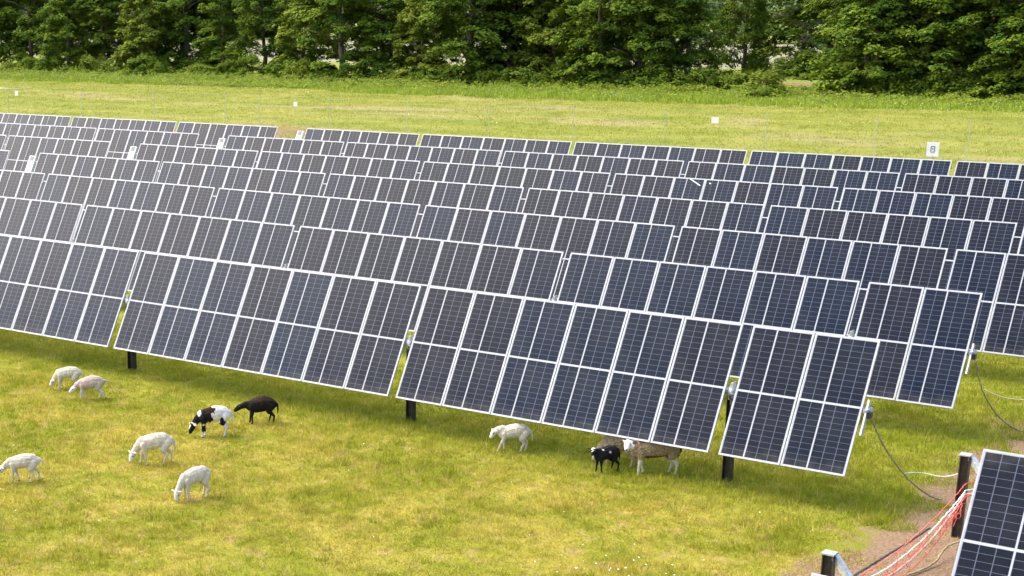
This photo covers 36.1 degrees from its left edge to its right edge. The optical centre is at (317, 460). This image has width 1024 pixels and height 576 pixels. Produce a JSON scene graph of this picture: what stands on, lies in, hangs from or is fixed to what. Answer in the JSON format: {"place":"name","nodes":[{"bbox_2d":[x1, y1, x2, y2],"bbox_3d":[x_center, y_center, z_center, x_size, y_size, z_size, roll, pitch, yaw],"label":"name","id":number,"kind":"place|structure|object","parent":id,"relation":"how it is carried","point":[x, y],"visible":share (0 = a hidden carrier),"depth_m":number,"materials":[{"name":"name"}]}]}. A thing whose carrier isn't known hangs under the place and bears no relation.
{"place":"outdoors","nodes":[
{"label":"outdoors","id":0,"kind":"place"},
{"bbox_2d":[0,39,844,68],"bbox_3d":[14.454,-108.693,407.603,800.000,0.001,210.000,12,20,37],"label":"stubble field","id":1,"kind":"structure","parent":0,"point":[464,59],"depth_m":339.58,"materials":[{"name":"plant"}]},
{"bbox_2d":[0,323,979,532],"bbox_3d":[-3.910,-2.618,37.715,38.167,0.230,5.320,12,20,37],"label":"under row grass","id":2,"kind":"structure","parent":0,"point":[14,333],"depth_m":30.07,"materials":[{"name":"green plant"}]},
{"bbox_2d":[0,23,1023,575],"bbox_3d":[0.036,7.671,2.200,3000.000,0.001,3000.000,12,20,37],"label":"ground","id":3,"kind":"structure","parent":0,"point":[878,541],"depth_m":28.29,"materials":[{"name":"green plant"}]},
{"bbox_2d":[0,0,28,69],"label":"leafy tree","id":4,"kind":"object","parent":3,"relation":"on","point":[5,35],"visible":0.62,"depth_m":236.14,"materials":[{"name":"green plant"}]},
{"bbox_2d":[0,453,43,482],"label":"sheep","id":5,"kind":"object","parent":3,"relation":"on","point":[30,462],"visible":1,"depth_m":27.56},
{"bbox_2d":[13,56,45,70],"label":"bush","id":6,"kind":"object","parent":3,"relation":"on","point":[25,62],"visible":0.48,"depth_m":225.45,"materials":[{"name":"green plant"}]},
{"bbox_2d":[0,0,65,69],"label":"leafy tree","id":7,"kind":"object","parent":3,"relation":"on","point":[27,21],"visible":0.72,"depth_m":232.25,"materials":[{"name":"green plant"}]},
{"bbox_2d":[6,0,74,70],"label":"leafy tree","id":8,"kind":"object","parent":3,"relation":"on","point":[61,60],"visible":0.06,"depth_m":244.13,"materials":[{"name":"green plant"}]},
{"bbox_2d":[33,56,63,72],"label":"bush","id":9,"kind":"object","parent":3,"relation":"on","point":[43,60],"visible":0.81,"depth_m":222.01,"materials":[{"name":"green plant"}]},
{"bbox_2d":[0,135,110,171],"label":"solar tracker row","id":10,"kind":"object","parent":3,"relation":"on","point":[22,149],"visible":0.3,"depth_m":70.61,"materials":[{"name":"laminate"}]},
{"bbox_2d":[29,0,101,71],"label":"leafy tree","id":11,"kind":"object","parent":3,"relation":"on","point":[68,25],"visible":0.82,"depth_m":222.81,"materials":[{"name":"green plant"}]},
{"bbox_2d":[49,366,82,389],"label":"sheep","id":12,"kind":"object","parent":3,"relation":"on","point":[72,373],"visible":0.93,"depth_m":34.44},
{"bbox_2d":[69,375,109,399],"bbox_3d":[-4.958,-1.595,33.611,0.885,0.550,0.258,-1,16,-4],"label":"sheep","id":13,"kind":"object","parent":3,"relation":"on","point":[91,382],"visible":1,"depth_m":33.51},
{"bbox_2d":[75,51,108,73],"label":"bush","id":14,"kind":"object","parent":3,"relation":"on","point":[84,59],"visible":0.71,"depth_m":218.97,"materials":[{"name":"green plant"}]},
{"bbox_2d":[0,123,199,158],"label":"solar tracker row","id":15,"kind":"object","parent":3,"relation":"on","point":[122,141],"visible":0.39,"depth_m":75.67,"materials":[{"name":"laminate"}]},
{"bbox_2d":[71,0,140,69],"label":"leafy tree","id":16,"kind":"object","parent":3,"relation":"on","point":[97,42],"visible":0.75,"depth_m":221.31,"materials":[{"name":"green plant"}]},
{"bbox_2d":[71,0,157,70],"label":"leafy tree","id":17,"kind":"object","parent":3,"relation":"on","point":[118,13],"visible":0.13,"depth_m":228.69,"materials":[{"name":"green plant"}]},
{"bbox_2d":[101,61,127,73],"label":"bush","id":18,"kind":"object","parent":3,"relation":"on","point":[108,63],"visible":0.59,"depth_m":216.79,"materials":[{"name":"green plant"}]},
{"bbox_2d":[0,113,277,148],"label":"solar tracker row","id":19,"kind":"object","parent":3,"relation":"on","point":[211,134],"visible":0.34,"depth_m":81.67,"materials":[{"name":"laminate"}]},
{"bbox_2d":[121,55,165,75],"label":"bush","id":20,"kind":"object","parent":3,"relation":"on","point":[132,63],"visible":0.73,"depth_m":210.43,"materials":[{"name":"green plant"}]},
{"bbox_2d":[111,0,180,74],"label":"leafy tree","id":21,"kind":"object","parent":3,"relation":"on","point":[132,38],"visible":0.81,"depth_m":213.24,"materials":[{"name":"green plant"}]},
{"bbox_2d":[128,432,175,465],"bbox_3d":[-3.067,-0.229,28.701,0.888,0.615,0.272,-2,16,-6],"label":"sheep","id":22,"kind":"object","parent":3,"relation":"on","point":[163,442],"visible":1,"depth_m":28.60},
{"bbox_2d":[144,61,172,76],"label":"bush","id":23,"kind":"object","parent":3,"relation":"on","point":[161,67],"visible":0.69,"depth_m":209.31,"materials":[{"name":"green plant"}]},
{"bbox_2d":[128,0,229,73],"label":"leafy tree","id":24,"kind":"object","parent":3,"relation":"on","point":[189,11],"visible":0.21,"depth_m":218.89,"materials":[{"name":"green plant"}]},
{"bbox_2d":[138,0,231,71],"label":"leafy tree","id":25,"kind":"object","parent":3,"relation":"on","point":[183,35],"visible":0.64,"depth_m":214.52,"materials":[{"name":"green plant"}]},
{"bbox_2d":[171,465,210,500],"bbox_3d":[-2.146,0.383,26.629,0.763,0.573,0.250,-12,20,-36],"label":"sheep","id":26,"kind":"object","parent":3,"relation":"on","point":[188,478],"visible":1,"depth_m":26.52},
{"bbox_2d":[188,63,228,77],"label":"bush","id":27,"kind":"object","parent":3,"relation":"on","point":[194,70],"visible":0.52,"depth_m":203.87,"materials":[{"name":"green plant"}]},
{"bbox_2d":[189,405,233,437],"bbox_3d":[-2.104,-0.789,30.599,0.903,0.638,0.284,-2,16,-8],"label":"sheep","id":28,"kind":"object","parent":3,"relation":"on","point":[222,415],"visible":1,"depth_m":30.49},
{"bbox_2d":[179,0,252,70],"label":"leafy tree","id":29,"kind":"object","parent":3,"relation":"on","point":[232,25],"visible":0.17,"depth_m":221.74,"materials":[{"name":"green plant"}]},
{"bbox_2d":[189,0,259,69],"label":"leafy tree","id":30,"kind":"object","parent":3,"relation":"on","point":[224,17],"visible":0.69,"depth_m":207.28,"materials":[{"name":"green plant"}]},
{"bbox_2d":[213,59,244,77],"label":"bush","id":31,"kind":"object","parent":3,"relation":"on","point":[228,62],"visible":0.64,"depth_m":202.36,"materials":[{"name":"green plant"}]},
{"bbox_2d":[233,395,278,423],"bbox_3d":[-1.251,-1.047,31.568,0.923,0.590,0.301,-1,16,-2],"label":"sheep","id":32,"kind":"object","parent":3,"relation":"on","point":[267,404],"visible":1,"depth_m":31.47},
{"bbox_2d":[225,0,300,78],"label":"leafy tree","id":33,"kind":"object","parent":3,"relation":"on","point":[267,17],"visible":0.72,"depth_m":202.63,"materials":[{"name":"green plant"}]},
{"bbox_2d":[259,62,294,78],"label":"bush","id":34,"kind":"object","parent":3,"relation":"on","point":[274,66],"visible":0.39,"depth_m":196.81,"materials":[{"name":"green plant"}]},
{"bbox_2d":[279,57,317,79],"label":"bush","id":35,"kind":"object","parent":3,"relation":"on","point":[294,66],"visible":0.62,"depth_m":194.37,"materials":[{"name":"green plant"}]},
{"bbox_2d":[265,0,337,78],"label":"leafy tree","id":36,"kind":"object","parent":3,"relation":"on","point":[288,37],"visible":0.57,"depth_m":197.84,"materials":[{"name":"green plant"}]},
{"bbox_2d":[271,0,349,73],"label":"leafy tree","id":37,"kind":"object","parent":3,"relation":"on","point":[322,45],"visible":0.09,"depth_m":209.31,"materials":[{"name":"green plant"}]},
{"bbox_2d":[293,0,397,78],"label":"leafy tree","id":38,"kind":"object","parent":3,"relation":"on","point":[329,6],"visible":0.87,"depth_m":191.64,"materials":[{"name":"green plant"}]},
{"bbox_2d":[330,67,371,83],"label":"bush","id":39,"kind":"object","parent":3,"relation":"on","point":[342,73],"visible":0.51,"depth_m":190.24,"materials":[{"name":"green plant"}]},
{"bbox_2d":[346,52,390,83],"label":"bush","id":40,"kind":"object","parent":3,"relation":"on","point":[364,61],"visible":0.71,"depth_m":189.43,"materials":[{"name":"green plant"}]},
{"bbox_2d":[344,0,427,78],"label":"leafy tree","id":41,"kind":"object","parent":3,"relation":"on","point":[383,25],"visible":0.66,"depth_m":189.91,"materials":[{"name":"green plant"}]},
{"bbox_2d":[389,0,460,78],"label":"leafy tree","id":42,"kind":"object","parent":3,"relation":"on","point":[405,17],"visible":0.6,"depth_m":185.37,"materials":[{"name":"green plant"}]},
{"bbox_2d":[375,0,475,69],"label":"leafy tree","id":43,"kind":"object","parent":3,"relation":"on","point":[409,62],"visible":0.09,"depth_m":200.65,"materials":[{"name":"green plant"}]},
{"bbox_2d":[415,64,455,83],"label":"bush","id":44,"kind":"object","parent":3,"relation":"on","point":[430,70],"visible":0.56,"depth_m":182.28,"materials":[{"name":"green plant"}]},
{"bbox_2d":[0,234,880,480],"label":"solar tracker row","id":45,"kind":"object","parent":3,"relation":"on","point":[601,370],"visible":1,"depth_m":30.21,"materials":[{"name":"laminate"}]},
{"bbox_2d":[871,418,942,499],"bbox_3d":[9.891,-0.050,26.045,1.522,1.571,0.108,-3,16,-11],"label":"cable","id":46,"kind":"object","parent":45,"relation":"hanging from","point":[900,469],"visible":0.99,"depth_m":26.09,"materials":[{"name":"rubber"}]},
{"bbox_2d":[445,69,481,86],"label":"bush","id":47,"kind":"object","parent":3,"relation":"on","point":[466,74],"visible":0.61,"depth_m":180.28,"materials":[{"name":"green plant"}]},
{"bbox_2d":[408,0,536,82],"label":"leafy tree","id":48,"kind":"object","parent":3,"relation":"on","point":[452,48],"visible":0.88,"depth_m":180.45,"materials":[{"name":"green plant"}]},
{"bbox_2d":[0,196,982,408],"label":"solar tracker row","id":49,"kind":"object","parent":3,"relation":"on","point":[939,352],"visible":0.43,"depth_m":35.04,"materials":[{"name":"laminate"}]},
{"bbox_2d":[458,0,560,83],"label":"leafy tree","id":50,"kind":"object","parent":3,"relation":"on","point":[499,28],"visible":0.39,"depth_m":182.39,"materials":[{"name":"green plant"}]},
{"bbox_2d":[489,423,532,452],"bbox_3d":[3.683,-0.445,29.430,0.830,0.566,0.250,0,16,0],"label":"sheep","id":51,"kind":"object","parent":3,"relation":"on","point":[522,432],"visible":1,"depth_m":29.33},
{"bbox_2d":[0,86,1022,162],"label":"wire fence","id":52,"kind":"object","parent":3,"relation":"on","point":[7,88],"visible":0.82,"depth_m":102.28,"materials":[{"name":"metal"}]},
{"bbox_2d":[0,170,1023,356],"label":"solar tracker row","id":53,"kind":"object","parent":3,"relation":"on","point":[971,270],"visible":0.32,"depth_m":41.13,"materials":[{"name":"laminate"}]},
{"bbox_2d":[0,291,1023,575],"bbox_3d":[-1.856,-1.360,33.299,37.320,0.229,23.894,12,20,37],"label":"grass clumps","id":54,"kind":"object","parent":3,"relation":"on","point":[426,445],"visible":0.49,"depth_m":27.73,"materials":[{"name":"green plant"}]},
{"bbox_2d":[0,65,1023,107],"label":"undergrowth","id":55,"kind":"object","parent":3,"relation":"on","point":[411,82],"visible":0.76,"depth_m":171.70,"materials":[{"name":"green plant"}]},
{"bbox_2d":[0,71,1023,112],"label":"tall weeds","id":56,"kind":"object","parent":3,"relation":"on","point":[550,94],"visible":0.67,"depth_m":153.78,"materials":[{"name":"green plant"}]},
{"bbox_2d":[497,67,542,85],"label":"bush","id":57,"kind":"object","parent":3,"relation":"on","point":[520,71],"visible":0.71,"depth_m":175.27,"materials":[{"name":"green plant"}]},
{"bbox_2d":[25,153,1023,299],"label":"solar tracker row","id":58,"kind":"object","parent":3,"relation":"on","point":[952,235],"visible":0.3,"depth_m":47.77,"materials":[{"name":"laminate"}]},
{"bbox_2d":[518,71,551,88],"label":"bush","id":59,"kind":"object","parent":3,"relation":"on","point":[547,78],"visible":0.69,"depth_m":174.30,"materials":[{"name":"green plant"}]},
{"bbox_2d":[473,0,622,81],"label":"leafy tree","id":60,"kind":"object","parent":3,"relation":"on","point":[559,54],"visible":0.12,"depth_m":183.56,"materials":[{"name":"green plant"}]},
{"bbox_2d":[510,0,606,85],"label":"leafy tree","id":61,"kind":"object","parent":3,"relation":"on","point":[536,32],"visible":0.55,"depth_m":178.63,"materials":[{"name":"green plant"}]},
{"bbox_2d":[127,143,1023,253],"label":"solar tracker row","id":62,"kind":"object","parent":3,"relation":"on","point":[934,205],"visible":0.41,"depth_m":53.03,"materials":[{"name":"laminate"}]},
{"bbox_2d":[567,65,615,88],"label":"bush","id":63,"kind":"object","parent":3,"relation":"on","point":[575,76],"visible":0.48,"depth_m":170.41,"materials":[{"name":"green plant"}]},
{"bbox_2d":[546,0,647,85],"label":"leafy tree","id":64,"kind":"object","parent":3,"relation":"on","point":[571,63],"visible":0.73,"depth_m":170.87,"materials":[{"name":"green plant"}]},
{"bbox_2d":[586,445,619,471],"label":"sheep","id":65,"kind":"object","parent":3,"relation":"on","point":[611,453],"visible":1,"depth_m":27.99},
{"bbox_2d":[594,67,630,86],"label":"bush","id":66,"kind":"object","parent":3,"relation":"on","point":[620,69],"visible":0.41,"depth_m":169.25,"materials":[{"name":"green plant"}]},
{"bbox_2d":[592,435,636,467],"bbox_3d":[5.506,-0.235,28.472,0.917,0.675,0.346,7,17,23],"label":"sheep","id":67,"kind":"object","parent":3,"relation":"on","point":[606,440],"visible":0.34,"depth_m":28.34},
{"bbox_2d":[216,135,1023,220],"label":"solar tracker row","id":68,"kind":"object","parent":3,"relation":"on","point":[841,180],"visible":0.27,"depth_m":58.55,"materials":[{"name":"glass"}]},
{"bbox_2d":[574,0,710,89],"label":"leafy tree","id":69,"kind":"object","parent":3,"relation":"on","point":[639,8],"visible":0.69,"depth_m":166.85,"materials":[{"name":"green plant"}]},
{"bbox_2d":[619,439,681,474],"bbox_3d":[5.996,-0.099,27.896,1.130,0.730,0.359,-1,16,-1],"label":"sheep","id":70,"kind":"object","parent":3,"relation":"on","point":[640,450],"visible":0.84,"depth_m":27.75},
{"bbox_2d":[632,61,681,88],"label":"bush","id":71,"kind":"object","parent":3,"relation":"on","point":[652,65],"visible":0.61,"depth_m":166.50,"materials":[{"name":"green plant"}]},
{"bbox_2d":[295,128,1023,197],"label":"solar tracker row","id":72,"kind":"object","parent":3,"relation":"on","point":[901,166],"visible":0.32,"depth_m":63.62,"materials":[{"name":"glass"}]},
{"bbox_2d":[615,0,726,86],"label":"leafy tree","id":73,"kind":"object","parent":3,"relation":"on","point":[683,29],"visible":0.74,"depth_m":166.33,"materials":[{"name":"green plant"}]},
{"bbox_2d":[649,71,702,90],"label":"bush","id":74,"kind":"object","parent":3,"relation":"on","point":[681,76],"visible":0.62,"depth_m":164.00,"materials":[{"name":"green plant"}]},
{"bbox_2d":[669,0,729,72],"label":"leafy tree","id":75,"kind":"object","parent":3,"relation":"on","point":[714,6],"visible":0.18,"depth_m":210.50,"materials":[{"name":"green plant"}]},
{"bbox_2d":[683,67,722,90],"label":"bush","id":76,"kind":"object","parent":3,"relation":"on","point":[700,72],"visible":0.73,"depth_m":161.98,"materials":[{"name":"green plant"}]},
{"bbox_2d":[683,66,755,90],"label":"bush","id":77,"kind":"object","parent":3,"relation":"on","point":[731,74],"visible":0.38,"depth_m":162.95,"materials":[{"name":"green plant"}]},
{"bbox_2d":[709,0,779,81],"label":"leafy tree","id":78,"kind":"object","parent":3,"relation":"on","point":[756,24],"visible":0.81,"depth_m":173.54,"materials":[{"name":"green plant"}]},
{"bbox_2d":[719,67,794,92],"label":"bush","id":79,"kind":"object","parent":3,"relation":"on","point":[757,76],"visible":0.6,"depth_m":159.38,"materials":[{"name":"green plant"}]},
{"bbox_2d":[740,84,788,98],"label":"bush","id":80,"kind":"object","parent":3,"relation":"on","point":[768,88],"visible":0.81,"depth_m":151.35,"materials":[{"name":"green plant"}]},
{"bbox_2d":[717,0,815,61],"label":"leafy tree","id":81,"kind":"object","parent":3,"relation":"on","point":[744,18],"visible":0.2,"depth_m":214.77,"materials":[{"name":"green plant"}]},
{"bbox_2d":[755,61,794,76],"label":"bush","id":82,"kind":"object","parent":3,"relation":"on","point":[781,65],"visible":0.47,"depth_m":204.96,"materials":[{"name":"green plant"}]},
{"bbox_2d":[754,0,830,76],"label":"leafy tree","id":83,"kind":"object","parent":3,"relation":"on","point":[784,12],"visible":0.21,"depth_m":206.00,"materials":[{"name":"green plant"}]},
{"bbox_2d":[755,0,859,81],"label":"leafy tree","id":84,"kind":"object","parent":3,"relation":"on","point":[769,50],"visible":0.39,"depth_m":169.57,"materials":[{"name":"green plant"}]},
{"bbox_2d":[786,5,842,66],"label":"leafy tree","id":85,"kind":"object","parent":3,"relation":"on","point":[810,39],"visible":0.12,"depth_m":216.86,"materials":[{"name":"green plant"}]},
{"bbox_2d":[820,549,852,575],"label":"steel pile","id":86,"kind":"object","parent":3,"relation":"on","point":[831,560],"visible":1,"depth_m":19.86,"materials":[{"name":"metal"}]},
{"bbox_2d":[853,527,930,575],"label":"cable","id":87,"kind":"object","parent":86,"relation":"attached to","point":[886,555],"visible":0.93,"depth_m":22.19,"materials":[{"name":"red plastic"}]},
{"bbox_2d":[834,72,887,93],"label":"bush","id":88,"kind":"object","parent":3,"relation":"on","point":[868,81],"visible":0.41,"depth_m":151.81,"materials":[{"name":"green plant"}]},
{"bbox_2d":[808,0,931,81],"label":"leafy tree","id":89,"kind":"object","parent":3,"relation":"on","point":[826,33],"visible":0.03,"depth_m":162.88,"materials":[{"name":"green plant"}]},
{"bbox_2d":[802,0,938,96],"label":"leafy tree","id":90,"kind":"object","parent":3,"relation":"on","point":[873,67],"visible":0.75,"depth_m":149.48,"materials":[{"name":"green plant"}]},
{"bbox_2d":[801,0,940,89],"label":"leafy tree","id":91,"kind":"object","parent":3,"relation":"on","point":[843,35],"visible":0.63,"depth_m":150.75,"materials":[{"name":"green plant"}]},
{"bbox_2d":[856,67,908,95],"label":"bush","id":92,"kind":"object","parent":3,"relation":"on","point":[881,85],"visible":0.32,"depth_m":151.47,"materials":[{"name":"green plant"}]},
{"bbox_2d":[882,60,937,97],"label":"bush","id":93,"kind":"object","parent":3,"relation":"on","point":[905,72],"visible":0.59,"depth_m":148.96,"materials":[{"name":"green plant"}]},
{"bbox_2d":[857,0,963,92],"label":"leafy tree","id":94,"kind":"object","parent":3,"relation":"on","point":[926,47],"visible":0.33,"depth_m":149.50,"materials":[{"name":"green plant"}]},
{"bbox_2d":[907,70,957,98],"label":"bush","id":95,"kind":"object","parent":3,"relation":"on","point":[939,84],"visible":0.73,"depth_m":147.19,"materials":[{"name":"green plant"}]},
{"bbox_2d":[926,142,939,159],"bbox_3d":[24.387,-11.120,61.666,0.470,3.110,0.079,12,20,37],"label":"white sign","id":96,"kind":"object","parent":3,"relation":"on","point":[932,149],"visible":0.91,"depth_m":61.29,"materials":[{"name":"metal"}]},
{"bbox_2d":[924,63,983,98],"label":"bush","id":97,"kind":"object","parent":3,"relation":"on","point":[958,71],"visible":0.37,"depth_m":147.45,"materials":[{"name":"green plant"}]},
{"bbox_2d":[898,0,1015,91],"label":"leafy tree","id":98,"kind":"object","parent":3,"relation":"on","point":[928,33],"visible":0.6,"depth_m":146.37,"materials":[{"name":"green plant"}]},
{"bbox_2d":[951,452,979,538],"bbox_3d":[10.283,0.759,24.200,0.224,1.662,0.796,-9,18,-27],"label":"steel pile","id":99,"kind":"object","parent":3,"relation":"on","point":[966,460],"visible":0.54,"depth_m":24.33,"materials":[{"name":"metal"}]},
{"bbox_2d":[872,489,972,575],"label":"cable","id":100,"kind":"object","parent":99,"relation":"attached to","point":[911,549],"visible":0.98,"depth_m":22.95,"materials":[{"name":"plastic"}]},
{"bbox_2d":[888,493,971,575],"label":"cable","id":101,"kind":"object","parent":99,"relation":"attached to","point":[928,542],"visible":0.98,"depth_m":23.18,"materials":[{"name":"plastic"}]},
{"bbox_2d":[925,0,1023,96],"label":"leafy tree","id":102,"kind":"object","parent":3,"relation":"on","point":[970,30],"visible":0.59,"depth_m":146.03,"materials":[{"name":"green plant"}]},
{"bbox_2d":[945,76,1006,98],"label":"bush","id":103,"kind":"object","parent":3,"relation":"on","point":[971,86],"visible":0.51,"depth_m":145.72,"materials":[{"name":"green plant"}]},
{"bbox_2d":[951,449,1023,575],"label":"solar tracker row","id":104,"kind":"object","parent":3,"relation":"on","point":[991,543],"visible":1,"depth_m":19.09,"materials":[{"name":"glass"}]},
{"bbox_2d":[968,0,1023,94],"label":"leafy tree","id":105,"kind":"object","parent":3,"relation":"on","point":[1008,19],"visible":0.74,"depth_m":143.12,"materials":[{"name":"green plant"}]},
{"bbox_2d":[1009,4,1023,93],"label":"leafy tree","id":106,"kind":"object","parent":3,"relation":"on","point":[1019,74],"visible":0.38,"depth_m":143.13,"materials":[{"name":"green plant"}]},
{"bbox_2d":[0,78,1023,177],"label":"meadow grass","id":107,"kind":"structure","parent":0,"point":[436,116],"depth_m":128.37,"materials":[{"name":"green plant"}]},
{"bbox_2d":[718,330,1023,459],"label":"aisle grass","id":108,"kind":"structure","parent":0,"point":[946,429],"depth_m":31.69,"materials":[{"name":"green plant"}]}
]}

